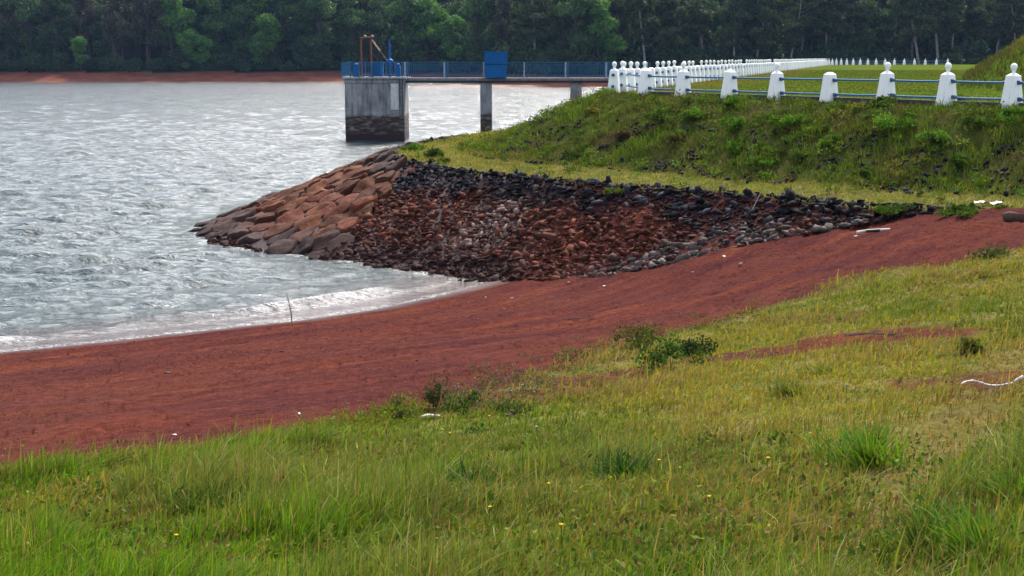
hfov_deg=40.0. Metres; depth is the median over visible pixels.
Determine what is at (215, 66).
undergrowth bush
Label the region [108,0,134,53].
broadleaf tree
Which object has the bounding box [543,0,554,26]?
broadleaf tree
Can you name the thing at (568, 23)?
broadleaf tree
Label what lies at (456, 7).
broadleaf tree
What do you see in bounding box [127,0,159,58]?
broadleaf tree
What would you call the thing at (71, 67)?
undergrowth bush
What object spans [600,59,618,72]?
undergrowth bush
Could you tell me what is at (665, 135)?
slope vegetation
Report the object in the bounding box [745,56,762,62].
undergrowth bush
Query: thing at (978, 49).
undergrowth bush
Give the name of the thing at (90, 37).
broadleaf tree
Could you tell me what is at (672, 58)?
undergrowth bush
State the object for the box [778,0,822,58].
pine tree
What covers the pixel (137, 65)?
undergrowth bush
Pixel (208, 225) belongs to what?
armour stone
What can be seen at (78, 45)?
broadleaf tree
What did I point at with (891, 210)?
bush
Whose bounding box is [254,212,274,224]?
armour stone
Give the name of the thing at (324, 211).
armour stone
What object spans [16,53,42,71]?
undergrowth bush
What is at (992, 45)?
undergrowth bush
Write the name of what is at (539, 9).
pine tree
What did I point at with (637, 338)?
weed
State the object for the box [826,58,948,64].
guard fence
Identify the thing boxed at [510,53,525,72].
undergrowth bush
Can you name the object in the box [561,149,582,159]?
bush
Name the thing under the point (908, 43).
undergrowth bush
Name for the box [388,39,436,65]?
undergrowth bush
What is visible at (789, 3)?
pine tree
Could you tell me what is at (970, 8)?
pine tree
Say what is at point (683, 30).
broadleaf tree
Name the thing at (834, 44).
undergrowth bush
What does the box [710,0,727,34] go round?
broadleaf tree
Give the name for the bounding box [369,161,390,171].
armour stone
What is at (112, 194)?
lake water
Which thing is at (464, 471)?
grass tuft
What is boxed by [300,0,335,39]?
broadleaf tree
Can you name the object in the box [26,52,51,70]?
undergrowth bush
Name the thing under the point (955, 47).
undergrowth bush
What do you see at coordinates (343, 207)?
armour stone
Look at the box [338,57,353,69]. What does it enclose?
undergrowth bush
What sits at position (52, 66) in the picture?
undergrowth bush
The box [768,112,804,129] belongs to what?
bush
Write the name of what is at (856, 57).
undergrowth bush
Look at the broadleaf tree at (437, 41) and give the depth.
363.10 m
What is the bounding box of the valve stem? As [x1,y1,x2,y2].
[386,39,392,75]
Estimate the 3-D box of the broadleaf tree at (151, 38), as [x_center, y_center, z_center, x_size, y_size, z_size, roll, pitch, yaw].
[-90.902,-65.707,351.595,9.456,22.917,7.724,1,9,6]
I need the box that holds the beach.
[0,208,1023,466]
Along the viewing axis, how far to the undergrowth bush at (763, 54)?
301.57 m
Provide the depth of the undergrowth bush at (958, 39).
310.58 m
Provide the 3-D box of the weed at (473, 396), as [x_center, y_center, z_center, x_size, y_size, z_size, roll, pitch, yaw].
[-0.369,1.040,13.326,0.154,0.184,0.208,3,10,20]
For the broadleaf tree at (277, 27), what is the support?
on the hill
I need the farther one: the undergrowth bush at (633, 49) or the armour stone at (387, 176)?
the undergrowth bush at (633, 49)
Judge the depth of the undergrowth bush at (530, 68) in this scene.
303.31 m
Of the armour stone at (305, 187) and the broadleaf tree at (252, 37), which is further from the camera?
the broadleaf tree at (252, 37)
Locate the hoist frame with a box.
[360,35,386,76]
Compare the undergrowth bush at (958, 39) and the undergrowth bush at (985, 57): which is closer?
the undergrowth bush at (985, 57)
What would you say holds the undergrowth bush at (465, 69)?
on the hill
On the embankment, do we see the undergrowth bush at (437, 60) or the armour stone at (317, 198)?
the armour stone at (317, 198)
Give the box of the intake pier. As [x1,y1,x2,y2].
[341,62,649,141]
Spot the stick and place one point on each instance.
(290, 309)
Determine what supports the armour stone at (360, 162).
on the embankment
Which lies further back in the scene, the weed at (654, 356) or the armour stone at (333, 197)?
the armour stone at (333, 197)
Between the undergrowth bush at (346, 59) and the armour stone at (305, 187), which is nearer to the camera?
the armour stone at (305, 187)
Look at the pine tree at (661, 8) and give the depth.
301.82 m
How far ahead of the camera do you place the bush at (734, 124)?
39.92 m
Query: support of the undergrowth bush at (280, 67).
on the hill
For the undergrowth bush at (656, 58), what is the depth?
298.33 m
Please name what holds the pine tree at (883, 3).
on the hill
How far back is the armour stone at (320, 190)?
46.51 m
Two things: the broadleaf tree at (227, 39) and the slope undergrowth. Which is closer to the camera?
the slope undergrowth
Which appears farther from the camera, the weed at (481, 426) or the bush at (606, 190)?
the bush at (606, 190)
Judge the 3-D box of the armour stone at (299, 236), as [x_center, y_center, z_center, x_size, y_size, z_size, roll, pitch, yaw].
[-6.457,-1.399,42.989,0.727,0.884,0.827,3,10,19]
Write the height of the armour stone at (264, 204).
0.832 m
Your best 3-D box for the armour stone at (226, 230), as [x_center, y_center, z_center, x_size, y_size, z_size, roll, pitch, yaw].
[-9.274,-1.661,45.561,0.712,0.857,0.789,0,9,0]
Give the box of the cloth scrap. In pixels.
[974,201,1002,203]
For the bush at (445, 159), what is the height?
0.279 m
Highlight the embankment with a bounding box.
[216,94,1023,280]
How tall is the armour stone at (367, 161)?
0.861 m
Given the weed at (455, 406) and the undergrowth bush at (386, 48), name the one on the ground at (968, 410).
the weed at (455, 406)
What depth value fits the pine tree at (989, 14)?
308.52 m
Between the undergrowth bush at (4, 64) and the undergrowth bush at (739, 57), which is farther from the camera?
the undergrowth bush at (4, 64)
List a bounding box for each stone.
[188,228,200,231]
[194,220,215,226]
[195,228,210,235]
[201,222,215,229]
[203,232,217,237]
[207,222,222,231]
[212,218,235,231]
[214,222,237,237]
[216,209,238,217]
[217,213,241,222]
[227,229,248,239]
[233,209,255,221]
[234,222,253,228]
[238,232,262,244]
[241,204,249,210]
[242,207,255,213]
[244,211,274,222]
[249,199,266,207]
[249,221,274,232]
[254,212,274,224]
[255,207,262,213]
[259,200,271,206]
[260,198,282,211]
[263,221,295,239]
[264,200,285,212]
[266,239,296,254]
[267,226,297,245]
[268,192,281,198]
[275,187,295,197]
[275,202,297,218]
[276,209,303,223]
[283,193,299,203]
[285,197,306,206]
[288,227,314,244]
[289,184,308,193]
[291,189,304,195]
[291,236,314,254]
[293,214,320,231]
[297,202,317,212]
[300,191,315,196]
[304,201,332,216]
[305,179,327,192]
[305,189,332,202]
[307,249,325,259]
[308,178,320,186]
[311,188,333,195]
[312,224,335,237]
[312,230,340,251]
[315,202,336,217]
[318,193,344,204]
[319,212,350,227]
[323,201,350,221]
[324,179,345,189]
[326,166,347,178]
[326,172,352,184]
[326,233,354,259]
[328,174,342,180]
[334,180,352,191]
[335,193,359,205]
[336,179,360,195]
[336,217,357,233]
[342,173,367,182]
[343,165,361,174]
[347,166,367,173]
[351,165,374,177]
[351,176,374,193]
[351,188,375,203]
[351,195,377,212]
[352,158,366,165]
[352,202,374,216]
[363,157,372,166]
[368,162,392,175]
[368,182,389,188]
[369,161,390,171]
[370,171,383,178]
[373,147,389,154]
[373,150,395,161]
[374,149,392,162]
[375,170,395,183]
[375,183,391,199]
[384,154,398,161]
[384,156,406,173]
[390,162,427,182]
[418,414,442,417]
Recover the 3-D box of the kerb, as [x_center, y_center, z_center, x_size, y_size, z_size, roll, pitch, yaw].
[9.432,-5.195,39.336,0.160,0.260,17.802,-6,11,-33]
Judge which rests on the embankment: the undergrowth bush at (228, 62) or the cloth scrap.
the cloth scrap
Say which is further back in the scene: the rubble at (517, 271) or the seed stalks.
the rubble at (517, 271)
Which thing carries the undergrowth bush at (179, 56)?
on the hill
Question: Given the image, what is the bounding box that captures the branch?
[844,330,907,336]
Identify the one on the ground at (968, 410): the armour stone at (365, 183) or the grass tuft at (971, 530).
the grass tuft at (971, 530)
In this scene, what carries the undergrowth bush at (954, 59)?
on the hill
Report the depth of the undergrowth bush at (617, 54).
301.30 m
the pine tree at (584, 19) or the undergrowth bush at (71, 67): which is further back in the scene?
the undergrowth bush at (71, 67)
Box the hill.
[0,0,986,75]
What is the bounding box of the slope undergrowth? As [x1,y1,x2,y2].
[397,87,1023,206]
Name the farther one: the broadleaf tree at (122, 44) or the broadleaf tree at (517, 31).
the broadleaf tree at (122, 44)
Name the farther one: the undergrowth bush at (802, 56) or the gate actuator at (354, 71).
the undergrowth bush at (802, 56)
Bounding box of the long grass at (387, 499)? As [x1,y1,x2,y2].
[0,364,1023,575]
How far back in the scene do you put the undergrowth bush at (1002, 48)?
300.56 m
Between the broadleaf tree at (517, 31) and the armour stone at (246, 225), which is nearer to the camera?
the armour stone at (246, 225)
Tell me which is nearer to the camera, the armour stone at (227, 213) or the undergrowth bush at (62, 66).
the armour stone at (227, 213)
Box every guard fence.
[607,59,825,92]
[624,62,1023,108]
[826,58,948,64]
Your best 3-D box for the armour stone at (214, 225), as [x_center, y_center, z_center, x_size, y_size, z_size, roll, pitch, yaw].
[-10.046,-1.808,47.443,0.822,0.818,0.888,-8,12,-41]
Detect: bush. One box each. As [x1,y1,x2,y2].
[0,59,19,71]
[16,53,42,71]
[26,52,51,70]
[46,60,61,71]
[50,60,67,71]
[63,63,78,71]
[73,61,91,69]
[99,50,124,70]
[120,59,133,70]
[127,57,145,71]
[145,57,166,70]
[156,55,174,68]
[170,48,196,69]
[174,61,197,70]
[199,61,213,70]
[209,55,225,70]
[216,52,239,69]
[235,58,256,71]
[277,63,295,70]
[283,60,294,71]
[331,61,340,68]
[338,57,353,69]
[351,57,368,70]
[354,49,372,67]
[373,50,399,69]
[376,43,401,61]
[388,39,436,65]
[401,61,417,71]
[406,142,426,150]
[423,147,444,156]
[425,157,450,162]
[428,46,445,63]
[433,57,447,69]
[438,41,463,63]
[441,58,463,72]
[461,58,474,71]
[465,59,478,70]
[480,48,489,65]
[489,30,525,67]
[506,63,512,71]
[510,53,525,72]
[520,37,552,49]
[521,36,548,66]
[525,63,533,71]
[533,50,558,73]
[548,50,572,71]
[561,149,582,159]
[570,50,602,68]
[576,46,617,65]
[582,104,606,112]
[584,63,601,74]
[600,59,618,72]
[603,186,625,194]
[608,129,640,138]
[613,50,624,61]
[619,22,658,63]
[619,56,642,68]
[642,109,678,123]
[646,42,684,66]
[659,61,676,67]
[660,48,691,66]
[665,134,685,141]
[674,44,713,65]
[678,106,708,119]
[702,40,730,64]
[708,23,754,58]
[713,16,725,29]
[718,115,745,131]
[723,94,744,104]
[726,55,750,63]
[726,139,743,153]
[739,30,780,62]
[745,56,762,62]
[749,156,780,165]
[763,27,803,58]
[767,41,800,61]
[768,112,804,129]
[785,51,817,61]
[789,151,807,161]
[798,46,828,58]
[798,53,821,58]
[816,34,854,58]
[819,132,840,145]
[825,46,853,64]
[839,47,870,64]
[844,32,880,64]
[851,164,874,176]
[862,51,896,64]
[868,39,898,64]
[870,94,898,106]
[871,111,916,131]
[873,202,925,216]
[890,43,910,64]
[901,57,919,64]
[903,33,933,55]
[913,32,951,62]
[914,129,952,142]
[934,203,1012,217]
[937,51,965,64]
[939,44,976,62]
[948,151,972,165]
[950,26,985,48]
[955,36,992,59]
[957,93,969,100]
[959,57,980,64]
[959,113,999,127]
[978,56,992,62]
[984,41,1004,55]
[989,28,1020,42]
[995,40,1011,49]
[996,105,1023,124]
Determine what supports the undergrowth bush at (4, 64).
on the hill
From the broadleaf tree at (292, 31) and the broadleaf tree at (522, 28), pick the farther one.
the broadleaf tree at (292, 31)
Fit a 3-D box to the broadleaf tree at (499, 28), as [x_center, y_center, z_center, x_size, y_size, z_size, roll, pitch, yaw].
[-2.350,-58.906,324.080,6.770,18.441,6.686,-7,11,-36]
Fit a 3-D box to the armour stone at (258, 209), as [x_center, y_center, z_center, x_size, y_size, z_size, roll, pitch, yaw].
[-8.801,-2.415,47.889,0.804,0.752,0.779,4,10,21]
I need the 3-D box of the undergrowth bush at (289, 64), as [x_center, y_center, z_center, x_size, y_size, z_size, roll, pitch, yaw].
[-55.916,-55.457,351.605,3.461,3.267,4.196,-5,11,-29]
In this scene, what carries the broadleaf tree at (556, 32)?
on the hill
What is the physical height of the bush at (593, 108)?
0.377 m
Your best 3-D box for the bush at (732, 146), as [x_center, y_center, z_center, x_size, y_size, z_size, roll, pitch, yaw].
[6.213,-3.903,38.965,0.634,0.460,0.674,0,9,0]
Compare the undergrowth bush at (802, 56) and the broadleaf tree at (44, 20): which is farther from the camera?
the broadleaf tree at (44, 20)
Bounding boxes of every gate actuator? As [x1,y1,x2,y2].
[353,63,358,76]
[396,63,400,75]
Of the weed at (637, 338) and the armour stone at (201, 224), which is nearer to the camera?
the weed at (637, 338)
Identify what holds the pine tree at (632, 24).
on the hill
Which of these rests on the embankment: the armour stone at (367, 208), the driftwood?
the armour stone at (367, 208)
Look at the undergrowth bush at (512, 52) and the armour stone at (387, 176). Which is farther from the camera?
the undergrowth bush at (512, 52)
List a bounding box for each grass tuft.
[152,472,259,516]
[303,461,409,501]
[426,455,539,491]
[514,436,576,458]
[542,428,605,447]
[566,443,688,481]
[752,375,810,398]
[792,358,848,376]
[801,410,931,476]
[861,485,959,561]
[893,482,1023,567]
[956,453,1023,508]
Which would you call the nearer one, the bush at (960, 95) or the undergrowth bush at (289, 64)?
the bush at (960, 95)
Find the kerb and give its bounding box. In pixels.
[649,91,1023,107]
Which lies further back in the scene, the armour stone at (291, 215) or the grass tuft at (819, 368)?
the armour stone at (291, 215)
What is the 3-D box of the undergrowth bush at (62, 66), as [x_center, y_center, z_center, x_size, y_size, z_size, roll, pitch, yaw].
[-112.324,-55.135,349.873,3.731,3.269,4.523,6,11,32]
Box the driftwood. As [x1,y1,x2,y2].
[856,228,890,233]
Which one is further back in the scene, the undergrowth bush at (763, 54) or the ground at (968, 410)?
the undergrowth bush at (763, 54)
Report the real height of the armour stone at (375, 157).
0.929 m
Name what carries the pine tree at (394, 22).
on the hill
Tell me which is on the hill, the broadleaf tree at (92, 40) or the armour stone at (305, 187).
the broadleaf tree at (92, 40)
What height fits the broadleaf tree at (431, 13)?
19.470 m
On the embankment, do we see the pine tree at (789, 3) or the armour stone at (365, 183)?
the armour stone at (365, 183)
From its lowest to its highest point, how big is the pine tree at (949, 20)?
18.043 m
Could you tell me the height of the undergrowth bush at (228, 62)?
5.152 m
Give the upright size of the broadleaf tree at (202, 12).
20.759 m
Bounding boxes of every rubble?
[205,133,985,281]
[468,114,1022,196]
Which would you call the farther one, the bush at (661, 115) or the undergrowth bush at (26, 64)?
the undergrowth bush at (26, 64)
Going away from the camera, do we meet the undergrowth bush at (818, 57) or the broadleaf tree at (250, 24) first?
the undergrowth bush at (818, 57)
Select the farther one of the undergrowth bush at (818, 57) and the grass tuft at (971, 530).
the undergrowth bush at (818, 57)
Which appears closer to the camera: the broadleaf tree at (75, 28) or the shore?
the shore
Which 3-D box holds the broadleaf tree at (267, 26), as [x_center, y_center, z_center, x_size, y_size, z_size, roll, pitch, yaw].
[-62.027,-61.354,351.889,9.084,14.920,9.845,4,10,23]
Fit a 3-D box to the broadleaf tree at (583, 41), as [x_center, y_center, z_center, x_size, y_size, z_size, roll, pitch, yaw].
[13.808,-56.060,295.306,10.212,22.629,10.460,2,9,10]
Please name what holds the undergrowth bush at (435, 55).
on the hill
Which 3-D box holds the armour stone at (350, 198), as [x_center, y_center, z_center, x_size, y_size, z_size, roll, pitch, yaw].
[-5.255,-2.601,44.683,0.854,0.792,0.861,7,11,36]
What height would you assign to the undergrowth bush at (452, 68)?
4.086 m
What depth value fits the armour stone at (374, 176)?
45.61 m
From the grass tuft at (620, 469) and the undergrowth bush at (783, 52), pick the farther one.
the undergrowth bush at (783, 52)
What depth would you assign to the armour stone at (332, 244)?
41.47 m
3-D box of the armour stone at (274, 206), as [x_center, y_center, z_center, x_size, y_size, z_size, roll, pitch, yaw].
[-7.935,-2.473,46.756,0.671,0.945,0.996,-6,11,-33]
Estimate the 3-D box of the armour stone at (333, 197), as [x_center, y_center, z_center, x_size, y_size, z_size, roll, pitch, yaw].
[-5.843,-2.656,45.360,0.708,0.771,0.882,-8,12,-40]
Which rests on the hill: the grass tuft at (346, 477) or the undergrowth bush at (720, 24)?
the undergrowth bush at (720, 24)
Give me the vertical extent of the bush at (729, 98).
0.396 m
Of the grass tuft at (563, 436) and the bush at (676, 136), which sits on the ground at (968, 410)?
the grass tuft at (563, 436)
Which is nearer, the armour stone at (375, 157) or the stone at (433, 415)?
the stone at (433, 415)
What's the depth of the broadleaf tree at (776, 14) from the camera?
315.07 m
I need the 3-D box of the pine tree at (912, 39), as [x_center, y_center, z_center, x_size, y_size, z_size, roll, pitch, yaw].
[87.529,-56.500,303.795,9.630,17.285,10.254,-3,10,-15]
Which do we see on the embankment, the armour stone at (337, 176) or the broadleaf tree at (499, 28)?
the armour stone at (337, 176)
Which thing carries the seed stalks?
on the ground at (968, 410)
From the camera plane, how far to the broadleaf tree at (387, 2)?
381.20 m
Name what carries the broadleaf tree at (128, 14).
on the hill
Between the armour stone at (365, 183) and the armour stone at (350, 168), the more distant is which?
the armour stone at (350, 168)
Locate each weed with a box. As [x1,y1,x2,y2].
[383,396,416,425]
[420,370,456,410]
[441,392,473,419]
[459,420,500,434]
[466,390,482,402]
[484,396,540,414]
[553,345,580,364]
[613,320,671,353]
[630,333,715,374]
[678,334,717,356]
[954,334,989,353]
[968,243,1014,259]
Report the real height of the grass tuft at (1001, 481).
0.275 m
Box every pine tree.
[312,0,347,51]
[348,0,377,36]
[389,0,433,26]
[509,0,565,52]
[512,0,559,41]
[572,2,602,49]
[606,0,633,59]
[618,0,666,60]
[624,10,643,29]
[635,0,669,65]
[643,0,680,47]
[647,0,680,47]
[656,6,698,52]
[679,0,719,48]
[683,4,713,46]
[716,0,760,55]
[768,0,785,26]
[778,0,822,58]
[787,0,807,35]
[792,0,822,52]
[795,0,856,48]
[837,0,872,37]
[866,0,893,26]
[870,2,915,50]
[886,0,937,62]
[900,1,921,60]
[906,0,964,64]
[929,0,967,49]
[932,2,966,37]
[955,0,998,40]
[958,0,982,48]
[965,0,1023,52]
[983,0,993,18]
[983,0,1022,39]
[991,0,1023,44]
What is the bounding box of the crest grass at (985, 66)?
[618,35,1023,108]
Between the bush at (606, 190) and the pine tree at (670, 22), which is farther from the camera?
the pine tree at (670, 22)
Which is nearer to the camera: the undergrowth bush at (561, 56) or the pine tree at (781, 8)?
the undergrowth bush at (561, 56)
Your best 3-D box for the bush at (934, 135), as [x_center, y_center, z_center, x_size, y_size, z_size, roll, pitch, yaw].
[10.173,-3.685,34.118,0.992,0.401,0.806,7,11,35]
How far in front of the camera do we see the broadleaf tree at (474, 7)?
340.09 m
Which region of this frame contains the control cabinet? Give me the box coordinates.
[484,51,507,77]
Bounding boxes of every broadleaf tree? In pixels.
[0,0,20,56]
[0,0,26,61]
[11,0,48,59]
[14,0,37,49]
[31,0,74,62]
[34,0,59,56]
[49,0,78,53]
[56,0,79,57]
[69,0,100,61]
[69,36,90,70]
[70,1,83,35]
[76,1,103,42]
[80,0,98,52]
[87,7,119,57]
[94,0,109,37]
[100,0,133,70]
[107,0,132,63]
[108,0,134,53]
[120,0,150,57]
[125,0,157,54]
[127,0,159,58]
[129,0,165,66]
[151,4,170,56]
[153,0,201,57]
[175,28,200,70]
[177,0,201,51]
[186,8,205,33]
[192,3,223,60]
[192,35,213,70]
[196,0,248,54]
[201,0,232,61]
[212,0,235,47]
[223,0,260,59]
[227,0,280,64]
[237,0,258,57]
[248,12,282,69]
[257,0,281,59]
[262,0,298,62]
[265,0,299,55]
[282,0,317,52]
[295,0,336,69]
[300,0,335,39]
[330,0,358,57]
[334,0,366,60]
[347,6,367,51]
[358,0,388,55]
[362,11,383,63]
[367,0,395,50]
[381,0,399,34]
[384,0,424,63]
[388,0,438,51]
[388,19,408,61]
[402,0,448,61]
[430,0,441,50]
[431,14,468,66]
[440,0,461,31]
[446,0,468,32]
[457,0,495,70]
[461,13,491,37]
[481,6,521,48]
[483,0,513,50]
[489,0,515,46]
[511,0,537,51]
[516,10,548,42]
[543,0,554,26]
[544,0,580,52]
[553,0,600,72]
[555,5,581,43]
[587,0,627,69]
[665,3,690,42]
[678,0,716,36]
[686,0,721,49]
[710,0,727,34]
[718,0,759,57]
[770,0,781,36]
[775,3,790,31]
[856,0,895,48]
[1015,5,1023,37]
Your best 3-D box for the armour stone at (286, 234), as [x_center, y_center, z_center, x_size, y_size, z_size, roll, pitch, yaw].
[-7.075,-1.420,43.350,0.880,0.952,0.859,-8,12,-40]
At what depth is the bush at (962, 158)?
32.73 m
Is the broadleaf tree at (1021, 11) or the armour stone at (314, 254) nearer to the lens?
the armour stone at (314, 254)
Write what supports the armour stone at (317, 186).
on the embankment
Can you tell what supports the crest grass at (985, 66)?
on the dam crest
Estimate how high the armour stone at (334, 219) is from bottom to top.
0.828 m
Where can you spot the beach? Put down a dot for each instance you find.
(132, 398)
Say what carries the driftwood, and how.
on the beach
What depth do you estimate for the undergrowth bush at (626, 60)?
293.83 m
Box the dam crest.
[625,46,1023,110]
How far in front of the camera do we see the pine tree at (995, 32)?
300.74 m
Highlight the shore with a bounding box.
[0,70,608,86]
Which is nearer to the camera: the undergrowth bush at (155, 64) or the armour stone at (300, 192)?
the armour stone at (300, 192)
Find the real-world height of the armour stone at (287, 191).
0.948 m
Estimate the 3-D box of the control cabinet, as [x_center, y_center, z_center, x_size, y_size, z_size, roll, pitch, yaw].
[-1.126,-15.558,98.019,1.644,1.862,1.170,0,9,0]
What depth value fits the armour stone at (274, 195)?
51.52 m
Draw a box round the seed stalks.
[0,338,1023,575]
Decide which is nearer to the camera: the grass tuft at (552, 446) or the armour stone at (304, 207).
the grass tuft at (552, 446)
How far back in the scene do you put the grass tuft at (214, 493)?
8.27 m
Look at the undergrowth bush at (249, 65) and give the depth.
349.97 m
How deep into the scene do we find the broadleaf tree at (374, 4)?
357.26 m
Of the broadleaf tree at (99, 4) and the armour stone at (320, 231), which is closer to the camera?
the armour stone at (320, 231)
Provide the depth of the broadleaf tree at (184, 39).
349.20 m
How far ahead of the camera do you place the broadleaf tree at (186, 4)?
360.63 m
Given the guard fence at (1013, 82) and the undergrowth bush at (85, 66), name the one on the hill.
the undergrowth bush at (85, 66)
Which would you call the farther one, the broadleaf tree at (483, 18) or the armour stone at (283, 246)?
the broadleaf tree at (483, 18)
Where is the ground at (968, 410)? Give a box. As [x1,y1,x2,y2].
[0,208,1023,575]
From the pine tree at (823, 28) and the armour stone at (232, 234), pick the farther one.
the pine tree at (823, 28)
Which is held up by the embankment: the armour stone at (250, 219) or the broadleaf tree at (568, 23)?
the armour stone at (250, 219)
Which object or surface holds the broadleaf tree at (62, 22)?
on the hill
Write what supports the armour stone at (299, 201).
on the embankment
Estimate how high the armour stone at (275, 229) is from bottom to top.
0.898 m
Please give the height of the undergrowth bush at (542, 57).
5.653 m
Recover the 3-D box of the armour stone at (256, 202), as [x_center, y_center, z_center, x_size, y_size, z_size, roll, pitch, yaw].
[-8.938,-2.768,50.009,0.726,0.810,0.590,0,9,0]
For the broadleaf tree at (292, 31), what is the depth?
353.93 m
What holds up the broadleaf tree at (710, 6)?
on the hill
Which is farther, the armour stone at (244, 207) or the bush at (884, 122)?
the armour stone at (244, 207)
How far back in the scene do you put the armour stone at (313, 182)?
49.16 m
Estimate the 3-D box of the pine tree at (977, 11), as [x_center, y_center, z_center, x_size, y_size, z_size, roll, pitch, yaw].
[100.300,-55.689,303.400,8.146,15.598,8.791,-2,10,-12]
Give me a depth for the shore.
342.48 m
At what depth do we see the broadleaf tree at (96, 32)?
357.95 m
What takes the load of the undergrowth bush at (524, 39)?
on the hill
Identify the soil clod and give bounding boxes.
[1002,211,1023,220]
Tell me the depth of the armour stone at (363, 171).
47.24 m
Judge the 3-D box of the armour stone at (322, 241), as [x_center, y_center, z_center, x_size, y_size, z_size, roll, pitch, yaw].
[-5.530,-1.205,42.026,0.834,1.036,0.711,0,9,0]
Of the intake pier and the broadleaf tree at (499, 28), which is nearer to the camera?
the intake pier
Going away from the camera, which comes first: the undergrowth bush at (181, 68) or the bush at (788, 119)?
the bush at (788, 119)
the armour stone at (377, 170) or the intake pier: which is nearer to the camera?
the armour stone at (377, 170)
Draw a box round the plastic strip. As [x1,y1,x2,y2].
[961,375,1023,385]
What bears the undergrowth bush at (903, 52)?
on the hill
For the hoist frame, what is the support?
on the intake pier
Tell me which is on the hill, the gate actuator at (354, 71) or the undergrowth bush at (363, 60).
the undergrowth bush at (363, 60)
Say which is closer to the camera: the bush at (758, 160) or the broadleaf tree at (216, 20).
the bush at (758, 160)
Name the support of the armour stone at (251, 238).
on the embankment
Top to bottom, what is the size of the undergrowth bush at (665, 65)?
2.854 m
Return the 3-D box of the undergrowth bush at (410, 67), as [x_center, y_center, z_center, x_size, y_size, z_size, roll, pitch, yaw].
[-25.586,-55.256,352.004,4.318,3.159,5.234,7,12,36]
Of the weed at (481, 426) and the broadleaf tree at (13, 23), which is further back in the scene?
the broadleaf tree at (13, 23)
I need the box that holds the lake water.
[0,82,607,352]
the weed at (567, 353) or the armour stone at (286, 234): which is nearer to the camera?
the weed at (567, 353)
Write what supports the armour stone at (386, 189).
on the embankment
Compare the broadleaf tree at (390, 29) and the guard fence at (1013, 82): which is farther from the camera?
the broadleaf tree at (390, 29)
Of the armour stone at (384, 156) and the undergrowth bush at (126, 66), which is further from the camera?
the undergrowth bush at (126, 66)
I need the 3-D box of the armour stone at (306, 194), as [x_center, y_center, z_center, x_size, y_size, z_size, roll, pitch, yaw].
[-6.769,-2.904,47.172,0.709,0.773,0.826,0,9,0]
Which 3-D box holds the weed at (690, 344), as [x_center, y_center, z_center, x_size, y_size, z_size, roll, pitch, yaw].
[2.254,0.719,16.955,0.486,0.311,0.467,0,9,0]
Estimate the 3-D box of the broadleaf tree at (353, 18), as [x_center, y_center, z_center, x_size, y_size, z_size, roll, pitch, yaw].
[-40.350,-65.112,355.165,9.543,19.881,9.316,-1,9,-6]
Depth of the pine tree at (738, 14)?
295.81 m
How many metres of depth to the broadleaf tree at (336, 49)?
358.74 m
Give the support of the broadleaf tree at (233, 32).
on the hill
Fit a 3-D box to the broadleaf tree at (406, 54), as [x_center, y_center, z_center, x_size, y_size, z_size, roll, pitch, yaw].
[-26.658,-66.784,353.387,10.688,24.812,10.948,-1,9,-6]
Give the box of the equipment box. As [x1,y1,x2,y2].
[372,63,383,75]
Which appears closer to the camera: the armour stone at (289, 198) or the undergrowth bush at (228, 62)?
the armour stone at (289, 198)
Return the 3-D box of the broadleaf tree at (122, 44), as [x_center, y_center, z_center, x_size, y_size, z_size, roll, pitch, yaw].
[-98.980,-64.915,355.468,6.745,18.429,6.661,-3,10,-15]
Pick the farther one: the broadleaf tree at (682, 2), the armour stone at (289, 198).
the broadleaf tree at (682, 2)
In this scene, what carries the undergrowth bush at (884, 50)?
on the hill
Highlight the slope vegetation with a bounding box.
[392,87,1023,209]
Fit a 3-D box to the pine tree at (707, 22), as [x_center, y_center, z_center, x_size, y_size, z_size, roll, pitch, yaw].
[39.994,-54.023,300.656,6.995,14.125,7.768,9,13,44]
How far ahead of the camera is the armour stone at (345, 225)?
42.45 m
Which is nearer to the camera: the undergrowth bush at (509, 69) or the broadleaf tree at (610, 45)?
the broadleaf tree at (610, 45)
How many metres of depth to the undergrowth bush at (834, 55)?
293.89 m
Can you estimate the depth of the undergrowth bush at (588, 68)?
294.28 m
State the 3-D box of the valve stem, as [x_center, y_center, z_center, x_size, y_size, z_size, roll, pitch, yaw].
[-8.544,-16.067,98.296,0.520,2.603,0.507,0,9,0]
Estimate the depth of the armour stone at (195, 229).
47.55 m
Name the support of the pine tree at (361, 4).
on the hill
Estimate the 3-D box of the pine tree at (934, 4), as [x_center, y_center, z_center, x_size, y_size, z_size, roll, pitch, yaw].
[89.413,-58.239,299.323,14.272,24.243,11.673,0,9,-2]
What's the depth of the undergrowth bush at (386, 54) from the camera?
350.84 m
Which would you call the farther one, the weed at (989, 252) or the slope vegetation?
the slope vegetation
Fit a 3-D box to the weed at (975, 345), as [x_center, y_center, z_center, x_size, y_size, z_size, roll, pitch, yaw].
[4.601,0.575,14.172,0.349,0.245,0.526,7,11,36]
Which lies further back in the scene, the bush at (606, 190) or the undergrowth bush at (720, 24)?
the undergrowth bush at (720, 24)
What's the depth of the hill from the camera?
364.85 m
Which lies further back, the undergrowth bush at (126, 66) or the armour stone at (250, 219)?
the undergrowth bush at (126, 66)
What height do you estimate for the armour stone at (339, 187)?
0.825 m
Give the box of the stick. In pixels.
[286,293,292,322]
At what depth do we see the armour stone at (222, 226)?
46.65 m

